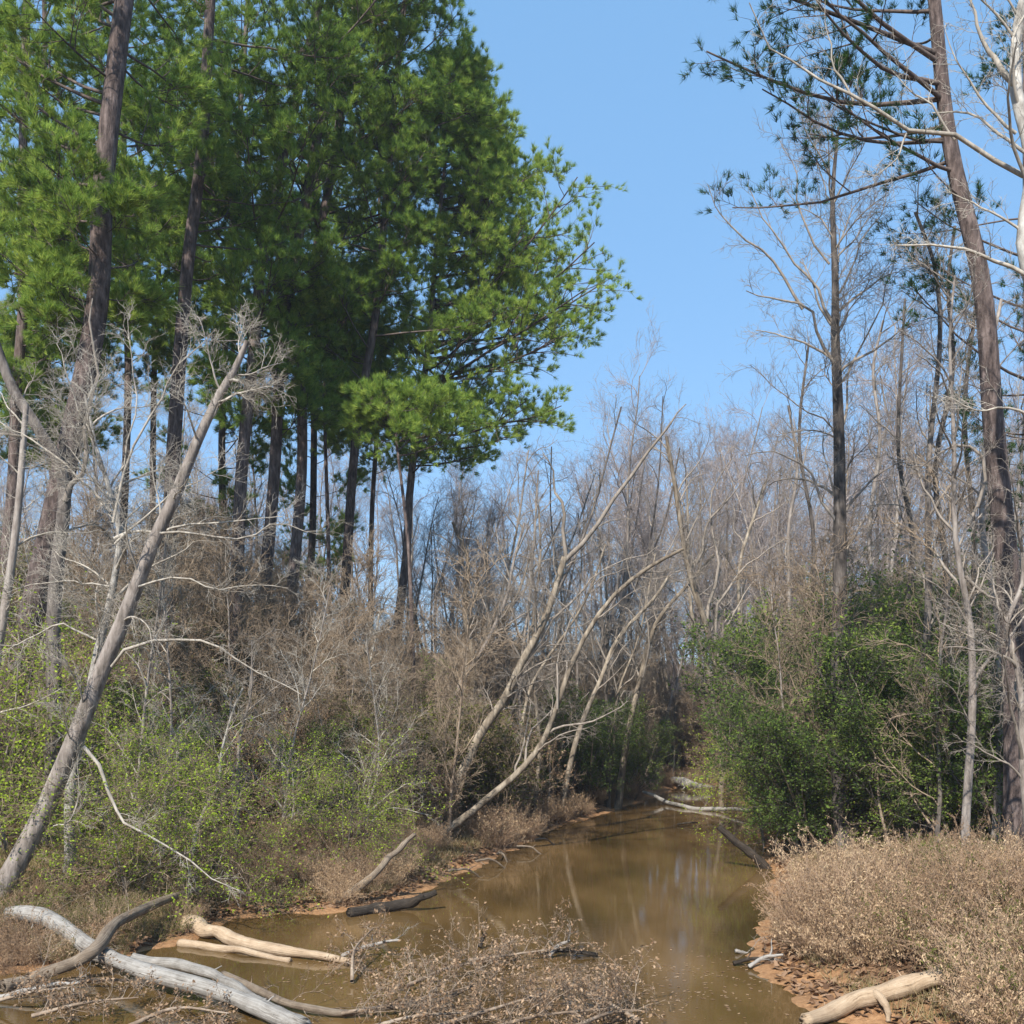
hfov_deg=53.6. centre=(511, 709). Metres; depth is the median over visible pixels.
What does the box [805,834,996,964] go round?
weed clump
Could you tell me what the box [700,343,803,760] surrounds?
bare tree
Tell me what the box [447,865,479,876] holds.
root
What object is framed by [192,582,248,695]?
sapling
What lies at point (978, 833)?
weed clump
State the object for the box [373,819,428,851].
weed clump
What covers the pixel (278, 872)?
weed clump
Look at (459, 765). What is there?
leafing shrub
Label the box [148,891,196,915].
weed clump
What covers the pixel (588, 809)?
weed clump
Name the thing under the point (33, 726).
leafing shrub
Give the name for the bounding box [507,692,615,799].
evergreen shrub
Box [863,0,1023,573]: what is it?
pine tree
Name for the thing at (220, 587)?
sapling
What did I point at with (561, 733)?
twiggy shrub
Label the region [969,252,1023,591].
bare tree
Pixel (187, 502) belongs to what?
sapling
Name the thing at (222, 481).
pine tree
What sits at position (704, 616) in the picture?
bare tree
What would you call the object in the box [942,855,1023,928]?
weed clump
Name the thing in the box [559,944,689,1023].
dead branch
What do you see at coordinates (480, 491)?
bare tree
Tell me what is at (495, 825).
weed clump
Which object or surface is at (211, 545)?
sapling
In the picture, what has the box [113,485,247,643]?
sapling
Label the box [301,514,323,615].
bare tree
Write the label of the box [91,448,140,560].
bare tree
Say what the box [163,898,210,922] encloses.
weed clump
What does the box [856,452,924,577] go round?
bare tree
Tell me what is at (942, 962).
weed clump
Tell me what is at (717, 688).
sapling
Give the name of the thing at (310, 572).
sapling
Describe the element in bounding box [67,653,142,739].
twiggy shrub
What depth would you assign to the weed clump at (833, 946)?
16.67 m
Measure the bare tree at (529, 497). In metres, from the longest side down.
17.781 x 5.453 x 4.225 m
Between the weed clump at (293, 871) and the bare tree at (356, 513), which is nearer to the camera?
the weed clump at (293, 871)
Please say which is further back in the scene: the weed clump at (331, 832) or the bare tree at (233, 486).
the bare tree at (233, 486)
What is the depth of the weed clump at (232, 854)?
23.90 m
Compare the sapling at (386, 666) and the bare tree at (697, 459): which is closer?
the sapling at (386, 666)
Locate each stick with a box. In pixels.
[0,962,93,997]
[49,966,129,987]
[341,921,417,956]
[478,914,490,947]
[544,919,576,956]
[544,934,597,956]
[677,812,702,824]
[732,947,788,965]
[734,936,769,953]
[747,939,786,967]
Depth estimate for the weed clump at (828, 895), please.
17.96 m
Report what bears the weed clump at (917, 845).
on the ground at (770, 973)
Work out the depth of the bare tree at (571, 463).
70.56 m
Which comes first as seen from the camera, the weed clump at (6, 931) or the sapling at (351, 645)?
the weed clump at (6, 931)
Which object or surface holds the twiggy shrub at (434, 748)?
on the ground at (770, 973)
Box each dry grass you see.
[0,760,503,954]
[776,819,1022,1023]
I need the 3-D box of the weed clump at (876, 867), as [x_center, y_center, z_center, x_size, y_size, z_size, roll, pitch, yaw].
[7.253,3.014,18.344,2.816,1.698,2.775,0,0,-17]
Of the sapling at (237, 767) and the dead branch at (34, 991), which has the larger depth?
the sapling at (237, 767)
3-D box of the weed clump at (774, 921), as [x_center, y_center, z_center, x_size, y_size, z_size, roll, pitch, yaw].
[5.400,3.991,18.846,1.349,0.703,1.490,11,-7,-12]
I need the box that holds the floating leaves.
[224,948,788,1022]
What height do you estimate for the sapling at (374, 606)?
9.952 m
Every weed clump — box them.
[0,868,50,897]
[0,883,64,925]
[0,895,71,942]
[0,913,57,956]
[0,917,21,946]
[0,924,61,963]
[0,929,49,976]
[0,946,17,968]
[6,873,47,902]
[6,886,67,908]
[11,921,75,964]
[16,924,64,949]
[19,869,44,888]
[26,892,86,921]
[27,852,129,898]
[28,931,94,962]
[31,925,93,963]
[34,879,77,900]
[43,894,134,959]
[51,883,101,908]
[51,919,122,962]
[60,909,101,936]
[61,855,116,888]
[63,889,126,923]
[75,890,108,910]
[76,856,117,882]
[78,894,157,930]
[86,893,124,912]
[88,880,153,907]
[90,889,146,918]
[102,856,166,895]
[105,880,140,901]
[107,932,136,954]
[113,913,150,946]
[115,858,155,885]
[119,887,167,913]
[128,881,179,908]
[140,865,183,892]
[142,907,177,925]
[143,858,186,878]
[147,921,178,941]
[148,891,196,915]
[149,906,206,936]
[160,873,227,905]
[161,857,214,886]
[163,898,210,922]
[171,887,224,916]
[189,848,252,888]
[198,838,257,869]
[199,866,255,901]
[200,838,279,877]
[203,865,274,907]
[218,862,268,885]
[219,848,276,883]
[222,835,309,887]
[234,843,274,869]
[243,860,294,897]
[247,803,324,846]
[250,832,314,867]
[250,856,293,870]
[253,815,330,864]
[258,825,313,869]
[259,822,313,852]
[267,850,322,883]
[277,817,330,842]
[280,842,320,879]
[285,854,326,882]
[290,844,362,887]
[290,846,348,874]
[300,815,366,862]
[300,830,345,858]
[300,856,387,906]
[305,843,346,865]
[312,819,347,849]
[316,806,382,842]
[318,844,363,872]
[319,838,380,871]
[320,861,382,906]
[324,848,376,883]
[325,842,396,893]
[327,832,362,851]
[327,849,370,875]
[330,799,382,834]
[331,830,371,853]
[332,841,371,862]
[334,837,376,858]
[347,832,405,861]
[350,853,396,877]
[356,853,420,886]
[357,832,419,856]
[361,828,414,849]
[362,842,408,874]
[364,842,423,879]
[369,827,410,845]
[370,831,427,864]
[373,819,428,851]
[381,838,422,881]
[388,805,445,835]
[388,820,432,843]
[401,808,453,836]
[403,835,435,852]
[407,822,460,848]
[410,840,442,860]
[421,821,445,842]
[447,792,529,854]
[453,790,523,830]
[466,795,539,846]
[471,815,507,835]
[478,804,546,840]
[487,802,530,823]
[488,801,549,841]
[510,797,564,827]
[512,806,547,823]
[513,806,548,838]
[514,786,562,816]
[541,797,579,822]
[542,794,581,817]
[551,790,593,813]
[552,790,588,806]
[567,789,597,808]
[573,784,613,802]
[576,795,596,813]
[597,786,624,803]
[625,779,655,800]
[645,764,672,785]
[656,773,681,786]
[665,765,680,776]
[668,770,690,777]
[672,764,702,779]
[680,758,690,770]
[685,760,714,781]
[735,806,777,836]
[744,840,853,919]
[746,840,918,955]
[753,850,876,925]
[753,888,815,934]
[755,871,823,929]
[758,894,847,957]
[758,902,808,942]
[759,906,788,938]
[760,833,882,899]
[767,902,830,945]
[768,823,885,884]
[772,875,911,957]
[782,842,912,933]
[792,887,907,967]
[794,855,903,904]
[798,862,924,919]
[798,918,873,962]
[799,815,934,889]
[800,836,895,868]
[802,857,886,888]
[803,835,918,873]
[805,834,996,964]
[812,878,892,958]
[816,828,978,898]
[827,835,905,878]
[829,850,1003,955]
[833,909,926,960]
[836,872,923,934]
[841,875,916,931]
[843,834,923,887]
[851,884,941,938]
[858,832,958,872]
[860,805,1012,874]
[860,861,972,921]
[861,825,975,875]
[861,841,1014,937]
[861,877,994,963]
[861,896,944,961]
[866,860,980,916]
[870,870,1008,936]
[874,873,1023,982]
[877,854,1001,895]
[884,825,1006,872]
[892,837,983,876]
[897,844,1023,930]
[899,833,1022,923]
[902,882,1023,953]
[902,895,938,951]
[904,830,1023,905]
[904,901,1023,976]
[905,841,1023,884]
[905,871,1023,962]
[905,926,1023,997]
[909,833,1016,884]
[910,834,1003,871]
[910,860,1023,975]
[911,832,1007,879]
[922,932,1023,1023]
[924,900,1022,960]
[927,919,1023,1007]
[928,909,1023,1000]
[929,875,1015,916]
[930,863,1023,925]
[931,845,1023,886]
[931,911,1023,989]
[933,970,1023,1019]
[934,833,1022,877]
[934,945,1023,1023]
[936,934,1023,1003]
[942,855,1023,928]
[945,924,1023,1022]
[946,831,1023,870]
[946,986,1023,1023]
[947,911,1023,1023]
[949,827,1023,855]
[950,825,1022,858]
[951,820,1021,861]
[952,823,1023,866]
[959,901,1023,935]
[963,823,1023,906]
[965,935,1023,991]
[969,912,1021,953]
[972,845,1022,893]
[972,886,1023,954]
[974,816,1023,869]
[976,829,1023,852]
[979,825,1023,869]
[987,990,1018,1023]
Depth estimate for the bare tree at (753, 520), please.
47.89 m
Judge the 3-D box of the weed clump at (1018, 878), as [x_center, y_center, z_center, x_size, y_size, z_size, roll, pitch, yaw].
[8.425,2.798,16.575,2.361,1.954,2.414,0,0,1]
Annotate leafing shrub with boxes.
[0,536,193,860]
[0,617,145,851]
[0,684,278,926]
[46,700,364,922]
[245,707,473,888]
[337,672,442,810]
[403,711,499,813]
[662,713,871,852]
[689,765,761,817]
[818,696,1002,846]
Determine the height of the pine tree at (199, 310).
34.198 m
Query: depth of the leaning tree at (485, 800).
31.10 m
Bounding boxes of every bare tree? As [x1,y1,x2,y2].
[0,278,139,844]
[0,297,310,873]
[0,391,123,731]
[0,437,29,490]
[0,437,43,532]
[0,439,26,536]
[2,463,38,543]
[19,474,41,547]
[25,432,77,517]
[53,379,115,558]
[69,353,137,564]
[69,463,130,585]
[70,369,121,582]
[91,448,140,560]
[107,468,139,564]
[115,480,194,563]
[137,377,216,550]
[180,483,231,554]
[181,431,219,565]
[184,433,218,531]
[189,470,215,578]
[196,478,217,570]
[206,441,252,577]
[209,455,252,572]
[212,417,277,572]
[227,359,294,570]
[227,442,265,590]
[247,442,284,571]
[251,485,279,555]
[254,426,318,597]
[260,484,336,609]
[277,493,360,597]
[285,433,347,608]
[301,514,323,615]
[303,453,360,597]
[309,437,365,595]
[321,442,380,638]
[323,453,381,602]
[331,479,385,638]
[355,462,393,617]
[360,431,439,690]
[362,437,435,627]
[364,496,433,651]
[375,499,428,632]
[382,441,447,654]
[384,474,469,661]
[398,437,484,665]
[408,507,462,678]
[413,496,464,669]
[420,467,492,673]
[424,462,494,620]
[427,496,512,669]
[429,460,478,604]
[433,542,474,653]
[437,495,498,693]
[437,520,489,654]
[442,477,530,674]
[451,467,516,614]
[455,444,547,593]
[469,482,510,611]
[473,510,516,648]
[476,504,544,659]
[481,462,534,631]
[497,517,554,660]
[500,498,569,630]
[502,552,589,680]
[504,517,575,684]
[510,450,558,673]
[512,452,567,693]
[526,472,611,677]
[531,506,574,664]
[532,515,609,687]
[551,538,600,672]
[553,446,620,666]
[553,512,586,666]
[558,524,613,677]
[563,440,649,658]
[565,456,611,637]
[565,464,636,701]
[571,300,684,749]
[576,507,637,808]
[578,457,640,629]
[581,368,703,769]
[581,426,683,696]
[583,489,690,698]
[584,443,670,684]
[587,523,657,699]
[594,462,658,639]
[595,398,663,600]
[598,520,711,696]
[606,477,683,703]
[610,451,716,664]
[610,479,684,762]
[611,425,682,683]
[611,457,682,694]
[617,387,691,694]
[623,403,782,804]
[623,450,677,693]
[631,501,696,691]
[635,400,753,770]
[637,431,696,686]
[641,442,755,793]
[646,422,745,754]
[649,504,723,773]
[650,489,745,668]
[657,408,786,709]
[661,427,745,703]
[664,466,749,685]
[666,442,805,694]
[675,430,756,633]
[681,400,755,691]
[684,523,761,690]
[686,446,752,669]
[691,383,800,661]
[691,480,767,712]
[693,64,937,849]
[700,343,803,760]
[705,435,797,621]
[707,405,805,624]
[710,411,823,636]
[712,430,770,696]
[717,455,815,605]
[718,405,832,635]
[721,474,828,659]
[722,455,816,668]
[725,491,807,656]
[731,438,813,608]
[731,505,827,664]
[740,474,804,631]
[743,508,872,631]
[744,467,820,646]
[744,503,826,621]
[745,428,829,643]
[745,428,881,631]
[747,0,1023,416]
[752,383,823,661]
[759,319,857,810]
[774,393,891,626]
[783,505,821,595]
[784,434,832,599]
[795,366,886,605]
[797,432,869,596]
[799,495,867,593]
[801,306,958,600]
[805,449,871,598]
[806,460,870,584]
[816,455,876,588]
[823,367,924,573]
[826,286,929,607]
[831,246,961,591]
[831,322,976,592]
[847,417,943,584]
[848,250,958,634]
[849,413,909,591]
[849,438,920,594]
[851,421,950,583]
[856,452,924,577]
[859,342,981,592]
[860,437,924,568]
[866,217,1017,829]
[875,216,1023,852]
[877,156,998,837]
[882,489,955,585]
[907,236,1021,819]
[908,476,962,582]
[911,288,1023,841]
[916,449,970,562]
[917,424,991,576]
[924,355,1023,591]
[929,444,1023,824]
[933,453,981,578]
[934,467,978,579]
[935,509,1023,598]
[948,437,1022,576]
[952,453,1018,549]
[953,422,1023,570]
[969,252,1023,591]
[978,383,1023,576]
[980,412,1023,560]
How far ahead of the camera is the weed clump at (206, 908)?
21.14 m
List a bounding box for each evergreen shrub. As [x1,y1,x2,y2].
[0,580,25,628]
[0,736,40,822]
[9,591,110,677]
[13,600,106,687]
[19,712,45,786]
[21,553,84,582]
[28,675,161,819]
[103,670,245,832]
[110,576,206,659]
[130,600,298,688]
[156,605,229,632]
[162,664,200,724]
[185,657,252,715]
[186,624,246,688]
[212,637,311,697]
[233,748,279,816]
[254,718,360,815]
[262,711,370,824]
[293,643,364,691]
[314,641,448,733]
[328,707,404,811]
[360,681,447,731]
[489,676,600,804]
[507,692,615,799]
[563,690,641,802]
[574,692,645,794]
[580,721,637,803]
[592,689,652,790]
[611,712,683,799]
[618,696,673,786]
[667,595,895,838]
[673,596,916,813]
[680,600,911,804]
[682,615,852,709]
[694,680,833,846]
[697,699,780,788]
[728,608,857,718]
[732,561,883,692]
[732,700,850,852]
[744,761,832,837]
[745,553,980,667]
[753,616,913,685]
[756,665,815,733]
[762,620,952,825]
[769,564,991,687]
[774,597,979,838]
[776,587,870,665]
[785,634,986,815]
[787,591,917,812]
[788,537,975,675]
[792,658,923,835]
[814,618,995,842]
[820,682,963,840]
[824,619,923,827]
[847,617,993,821]
[848,603,1023,821]
[848,717,891,821]
[850,641,994,830]
[851,597,991,688]
[856,553,995,617]
[856,571,993,810]
[863,535,993,645]
[865,629,1002,822]
[888,628,1002,828]
[903,656,1002,833]
[910,550,1023,645]
[910,723,991,836]
[911,612,997,788]
[912,568,991,642]
[915,555,993,603]
[920,657,1002,835]
[928,646,1002,817]
[947,617,994,741]
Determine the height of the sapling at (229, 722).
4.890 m
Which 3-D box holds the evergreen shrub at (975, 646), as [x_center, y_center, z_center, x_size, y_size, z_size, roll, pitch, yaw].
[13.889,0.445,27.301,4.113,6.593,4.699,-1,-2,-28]
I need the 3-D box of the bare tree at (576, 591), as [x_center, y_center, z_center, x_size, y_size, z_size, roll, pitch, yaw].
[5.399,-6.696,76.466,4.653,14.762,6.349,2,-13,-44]
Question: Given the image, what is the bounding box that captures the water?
[0,785,847,1023]
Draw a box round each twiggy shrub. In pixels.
[0,521,69,590]
[0,548,27,595]
[0,558,95,671]
[0,584,18,670]
[0,668,42,763]
[1,634,125,757]
[13,553,68,598]
[18,516,36,559]
[19,571,102,650]
[20,530,89,587]
[45,644,182,785]
[63,566,89,598]
[67,530,108,591]
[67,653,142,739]
[76,551,138,624]
[85,613,150,658]
[112,621,239,689]
[113,650,213,726]
[121,708,217,779]
[160,689,271,800]
[165,660,292,807]
[183,650,259,718]
[205,613,227,656]
[216,705,358,826]
[224,683,350,811]
[245,677,304,732]
[270,689,369,815]
[281,703,382,819]
[314,690,458,815]
[326,689,455,816]
[332,729,383,812]
[385,688,493,807]
[398,756,466,834]
[400,686,514,813]
[424,681,536,812]
[458,699,557,818]
[464,730,544,813]
[486,693,590,791]
[498,720,583,812]
[511,687,580,775]
[637,700,670,759]
[647,693,668,719]
[652,687,706,751]
[652,698,714,763]
[670,705,717,772]
[703,715,743,783]
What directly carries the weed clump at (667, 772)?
on the ground at (770, 973)
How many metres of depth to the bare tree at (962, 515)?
77.05 m
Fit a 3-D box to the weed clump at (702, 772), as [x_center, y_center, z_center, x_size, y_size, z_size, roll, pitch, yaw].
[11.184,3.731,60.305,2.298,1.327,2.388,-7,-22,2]
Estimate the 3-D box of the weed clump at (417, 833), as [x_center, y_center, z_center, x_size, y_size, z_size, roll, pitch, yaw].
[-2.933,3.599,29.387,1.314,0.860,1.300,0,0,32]
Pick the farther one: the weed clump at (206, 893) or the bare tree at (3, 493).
the bare tree at (3, 493)
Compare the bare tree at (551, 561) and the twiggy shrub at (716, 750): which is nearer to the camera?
the twiggy shrub at (716, 750)
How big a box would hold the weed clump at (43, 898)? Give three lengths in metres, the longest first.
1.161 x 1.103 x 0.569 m
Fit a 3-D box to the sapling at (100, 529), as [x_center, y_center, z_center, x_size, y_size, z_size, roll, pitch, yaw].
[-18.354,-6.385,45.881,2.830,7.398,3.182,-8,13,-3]
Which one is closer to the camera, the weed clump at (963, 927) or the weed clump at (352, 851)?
the weed clump at (963, 927)
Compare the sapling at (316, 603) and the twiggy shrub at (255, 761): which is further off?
the sapling at (316, 603)
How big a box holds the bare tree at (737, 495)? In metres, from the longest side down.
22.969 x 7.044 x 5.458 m
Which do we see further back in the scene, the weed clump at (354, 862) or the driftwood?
the driftwood
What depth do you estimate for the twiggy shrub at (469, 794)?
33.94 m
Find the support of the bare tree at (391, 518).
on the ground at (770, 973)
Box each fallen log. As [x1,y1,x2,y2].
[0,875,204,992]
[4,905,311,1023]
[130,953,267,1000]
[176,939,292,962]
[180,914,356,963]
[346,890,436,916]
[717,825,771,868]
[799,963,958,1023]
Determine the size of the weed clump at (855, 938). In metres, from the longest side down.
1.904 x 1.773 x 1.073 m
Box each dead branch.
[0,965,90,1012]
[31,953,161,1023]
[129,978,241,1023]
[323,899,400,982]
[341,933,510,1023]
[366,950,512,1023]
[389,915,537,996]
[416,947,578,1023]
[462,896,609,970]
[474,951,639,1023]
[507,914,655,1023]
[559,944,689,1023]
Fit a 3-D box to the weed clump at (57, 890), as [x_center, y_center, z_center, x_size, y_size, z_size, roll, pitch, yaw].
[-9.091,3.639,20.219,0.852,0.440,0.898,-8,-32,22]
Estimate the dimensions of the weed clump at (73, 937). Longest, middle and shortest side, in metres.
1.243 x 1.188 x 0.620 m
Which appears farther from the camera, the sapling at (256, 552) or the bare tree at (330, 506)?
the bare tree at (330, 506)
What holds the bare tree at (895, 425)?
on the ground at (770, 973)
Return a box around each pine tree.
[0,0,123,604]
[0,0,172,600]
[0,0,240,816]
[2,0,227,578]
[37,0,234,610]
[66,0,375,581]
[86,0,373,772]
[153,0,436,678]
[185,0,472,704]
[190,0,438,693]
[215,0,414,635]
[256,181,419,619]
[260,0,517,673]
[296,144,455,633]
[331,36,642,651]
[334,370,496,794]
[676,0,1023,851]
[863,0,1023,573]
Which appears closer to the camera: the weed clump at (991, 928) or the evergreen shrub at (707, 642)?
the weed clump at (991, 928)
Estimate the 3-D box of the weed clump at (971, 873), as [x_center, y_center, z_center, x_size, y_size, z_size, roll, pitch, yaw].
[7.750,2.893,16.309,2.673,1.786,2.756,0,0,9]
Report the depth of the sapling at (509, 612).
43.89 m
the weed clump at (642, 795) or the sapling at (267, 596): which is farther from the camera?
the weed clump at (642, 795)
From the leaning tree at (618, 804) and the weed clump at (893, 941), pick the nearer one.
the weed clump at (893, 941)
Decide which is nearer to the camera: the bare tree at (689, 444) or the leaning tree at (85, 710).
the leaning tree at (85, 710)
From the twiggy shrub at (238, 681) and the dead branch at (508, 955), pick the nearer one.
the dead branch at (508, 955)
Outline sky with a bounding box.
[0,0,1023,667]
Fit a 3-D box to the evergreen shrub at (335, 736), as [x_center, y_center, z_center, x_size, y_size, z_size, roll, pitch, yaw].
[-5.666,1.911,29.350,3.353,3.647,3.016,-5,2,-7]
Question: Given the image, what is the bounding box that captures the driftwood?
[670,777,714,791]
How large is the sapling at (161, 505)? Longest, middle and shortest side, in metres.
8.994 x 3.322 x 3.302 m
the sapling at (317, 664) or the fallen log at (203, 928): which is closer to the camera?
the fallen log at (203, 928)
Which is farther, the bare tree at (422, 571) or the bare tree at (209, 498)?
the bare tree at (209, 498)
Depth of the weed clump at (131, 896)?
20.43 m
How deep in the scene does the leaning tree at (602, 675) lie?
40.97 m
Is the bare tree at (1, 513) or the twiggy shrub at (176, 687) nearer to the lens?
the twiggy shrub at (176, 687)
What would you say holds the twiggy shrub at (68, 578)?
on the ground at (770, 973)
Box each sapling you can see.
[0,447,80,682]
[0,501,100,792]
[22,466,129,644]
[61,477,137,677]
[64,540,126,647]
[65,541,189,720]
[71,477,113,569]
[71,559,141,689]
[75,433,203,856]
[77,463,155,619]
[81,486,131,601]
[84,527,132,602]
[91,538,260,855]
[94,518,226,793]
[98,528,158,602]
[109,475,219,761]
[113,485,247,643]
[114,534,218,790]
[117,549,216,789]
[125,503,198,656]
[128,498,161,559]
[132,471,191,587]
[135,489,199,579]
[136,488,258,678]
[143,542,223,722]
[145,499,217,604]
[156,475,220,589]
[157,554,213,625]
[164,498,286,813]
[175,490,275,690]
[177,496,247,635]
[177,533,215,597]
[180,554,212,613]
[184,613,299,850]
[188,667,282,853]
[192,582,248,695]
[198,530,252,626]
[206,586,276,673]
[207,531,312,791]
[213,542,260,604]
[215,556,285,692]
[218,563,321,766]
[219,549,361,833]
[224,542,363,733]
[226,595,318,825]
[227,514,281,617]
[233,583,317,750]
[243,536,299,618]
[244,528,308,637]
[245,533,283,610]
[245,592,314,659]
[248,566,311,646]
[248,572,322,719]
[249,619,304,709]
[252,547,350,722]
[253,527,304,607]
[261,612,349,817]
[264,663,299,721]
[275,628,355,819]
[278,539,335,656]
[284,606,321,692]
[285,604,366,718]
[292,530,414,714]
[294,589,318,651]
[295,572,393,756]
[296,559,339,646]
[297,572,339,636]
[298,569,362,696]
[301,614,401,716]
[305,553,427,706]
[310,623,383,810]
[314,516,408,719]
[321,600,426,823]
[326,606,439,834]
[329,617,377,687]
[351,611,391,683]
[351,640,426,710]
[353,633,442,832]
[354,649,439,819]
[357,609,391,666]
[358,594,448,730]
[363,640,410,693]
[364,618,434,711]
[372,602,419,659]
[374,584,443,700]
[374,637,431,732]
[377,633,423,710]
[386,593,448,708]
[404,522,534,840]
[404,564,476,708]
[407,647,449,721]
[417,609,491,690]
[417,615,465,714]
[418,622,489,703]
[423,635,493,756]
[427,554,512,727]
[430,601,511,808]
[434,657,490,707]
[435,580,517,722]
[443,659,488,718]
[456,588,550,810]
[462,668,497,711]
[465,604,574,793]
[475,605,526,727]
[479,603,524,712]
[482,572,554,721]
[490,626,530,728]
[503,633,551,716]
[510,632,546,706]
[529,613,583,719]
[532,633,595,801]
[535,643,564,707]
[542,609,601,755]
[542,666,573,775]
[543,632,600,753]
[561,629,613,781]
[564,601,626,763]
[565,651,603,745]
[566,651,601,716]
[585,637,631,753]
[590,633,615,704]
[593,652,649,784]
[594,659,656,760]
[608,619,679,788]
[610,649,658,786]
[614,621,685,756]
[618,677,649,760]
[626,633,675,776]
[644,617,700,773]
[644,669,676,773]
[660,657,697,763]
[673,671,738,771]
[675,664,709,747]
[694,651,747,718]
[694,667,736,776]
[721,535,841,852]
[751,489,904,846]
[751,551,857,672]
[782,493,917,738]
[841,420,997,841]
[847,592,886,624]
[848,540,941,643]
[905,626,938,722]
[910,592,995,835]
[936,624,1000,836]
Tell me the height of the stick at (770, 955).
0.649 m
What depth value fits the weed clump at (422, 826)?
30.55 m
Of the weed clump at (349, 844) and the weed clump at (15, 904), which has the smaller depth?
the weed clump at (15, 904)
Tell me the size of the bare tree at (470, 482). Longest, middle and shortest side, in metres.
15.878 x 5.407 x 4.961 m
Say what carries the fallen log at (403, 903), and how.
on the water
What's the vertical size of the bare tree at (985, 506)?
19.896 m
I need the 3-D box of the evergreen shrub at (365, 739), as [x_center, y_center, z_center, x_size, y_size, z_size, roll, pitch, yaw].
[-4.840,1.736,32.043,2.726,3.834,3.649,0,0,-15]
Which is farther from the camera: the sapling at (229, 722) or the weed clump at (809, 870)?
the sapling at (229, 722)
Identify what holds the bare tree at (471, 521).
on the ground at (770, 973)
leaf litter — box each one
[0,749,601,966]
[602,801,1001,1023]
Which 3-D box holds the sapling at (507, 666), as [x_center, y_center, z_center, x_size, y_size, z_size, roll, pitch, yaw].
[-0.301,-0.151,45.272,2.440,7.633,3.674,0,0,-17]
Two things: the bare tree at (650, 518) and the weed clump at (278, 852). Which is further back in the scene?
the bare tree at (650, 518)
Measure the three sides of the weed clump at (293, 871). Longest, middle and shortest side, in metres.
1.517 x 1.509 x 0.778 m
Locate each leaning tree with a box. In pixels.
[0,294,352,908]
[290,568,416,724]
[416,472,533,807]
[422,532,548,718]
[430,378,707,821]
[431,422,575,696]
[436,501,713,837]
[437,495,577,706]
[447,475,549,723]
[485,470,580,812]
[487,448,580,802]
[495,384,638,799]
[499,512,638,802]
[508,448,605,667]
[524,445,588,764]
[549,491,610,794]
[559,550,718,809]
[572,448,698,714]
[593,524,681,806]
[594,516,760,808]
[617,370,674,784]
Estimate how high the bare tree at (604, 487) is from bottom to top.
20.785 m
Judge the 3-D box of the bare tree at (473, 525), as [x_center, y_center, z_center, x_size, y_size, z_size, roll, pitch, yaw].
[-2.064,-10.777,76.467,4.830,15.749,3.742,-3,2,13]
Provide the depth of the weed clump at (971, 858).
17.42 m
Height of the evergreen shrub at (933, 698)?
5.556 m
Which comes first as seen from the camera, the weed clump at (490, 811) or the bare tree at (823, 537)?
the weed clump at (490, 811)
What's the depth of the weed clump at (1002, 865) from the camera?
16.78 m
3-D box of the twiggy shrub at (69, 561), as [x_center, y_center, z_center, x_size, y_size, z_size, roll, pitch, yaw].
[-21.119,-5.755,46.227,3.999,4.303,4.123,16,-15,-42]
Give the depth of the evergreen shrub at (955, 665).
26.10 m
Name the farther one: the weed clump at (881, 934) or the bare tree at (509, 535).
the bare tree at (509, 535)
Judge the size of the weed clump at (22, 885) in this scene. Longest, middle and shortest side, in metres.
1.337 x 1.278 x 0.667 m
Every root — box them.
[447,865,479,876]
[475,858,504,867]
[516,845,540,853]
[535,838,554,844]
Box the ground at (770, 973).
[0,653,1001,1023]
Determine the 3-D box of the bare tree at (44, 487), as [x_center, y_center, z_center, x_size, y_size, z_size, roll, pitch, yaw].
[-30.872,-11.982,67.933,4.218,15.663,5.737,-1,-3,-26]
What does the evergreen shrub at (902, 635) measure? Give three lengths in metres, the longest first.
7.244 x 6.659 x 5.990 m
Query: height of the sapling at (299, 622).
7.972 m
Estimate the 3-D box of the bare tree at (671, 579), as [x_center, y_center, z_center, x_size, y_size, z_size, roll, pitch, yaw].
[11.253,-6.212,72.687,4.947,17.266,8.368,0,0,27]
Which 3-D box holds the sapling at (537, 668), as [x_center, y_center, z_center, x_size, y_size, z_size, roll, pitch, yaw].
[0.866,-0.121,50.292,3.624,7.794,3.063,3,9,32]
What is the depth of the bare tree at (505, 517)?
74.65 m
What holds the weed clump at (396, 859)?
on the ground at (770, 973)
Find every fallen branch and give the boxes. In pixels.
[221,932,511,1022]
[642,788,751,812]
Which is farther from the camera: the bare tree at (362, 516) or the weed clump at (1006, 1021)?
the bare tree at (362, 516)
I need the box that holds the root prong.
[873,989,890,1021]
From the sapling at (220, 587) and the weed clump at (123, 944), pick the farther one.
the sapling at (220, 587)
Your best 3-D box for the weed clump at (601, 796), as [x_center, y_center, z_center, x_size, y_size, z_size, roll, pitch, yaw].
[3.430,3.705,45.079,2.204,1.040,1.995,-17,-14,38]
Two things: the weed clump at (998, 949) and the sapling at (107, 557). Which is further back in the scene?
the sapling at (107, 557)
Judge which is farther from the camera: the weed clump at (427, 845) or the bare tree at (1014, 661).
the weed clump at (427, 845)
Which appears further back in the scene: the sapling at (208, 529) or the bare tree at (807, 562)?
the bare tree at (807, 562)
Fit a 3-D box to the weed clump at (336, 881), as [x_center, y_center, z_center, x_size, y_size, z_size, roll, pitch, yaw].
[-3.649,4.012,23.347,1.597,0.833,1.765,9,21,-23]
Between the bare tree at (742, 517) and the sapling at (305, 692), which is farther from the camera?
the bare tree at (742, 517)
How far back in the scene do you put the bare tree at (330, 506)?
64.79 m
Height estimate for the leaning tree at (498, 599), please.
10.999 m
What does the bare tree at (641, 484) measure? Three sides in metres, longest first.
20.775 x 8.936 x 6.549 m
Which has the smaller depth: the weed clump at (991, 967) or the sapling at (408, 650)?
the weed clump at (991, 967)
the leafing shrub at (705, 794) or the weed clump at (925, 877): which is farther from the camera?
the leafing shrub at (705, 794)
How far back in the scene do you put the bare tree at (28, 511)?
62.79 m
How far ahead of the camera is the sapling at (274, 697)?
28.36 m

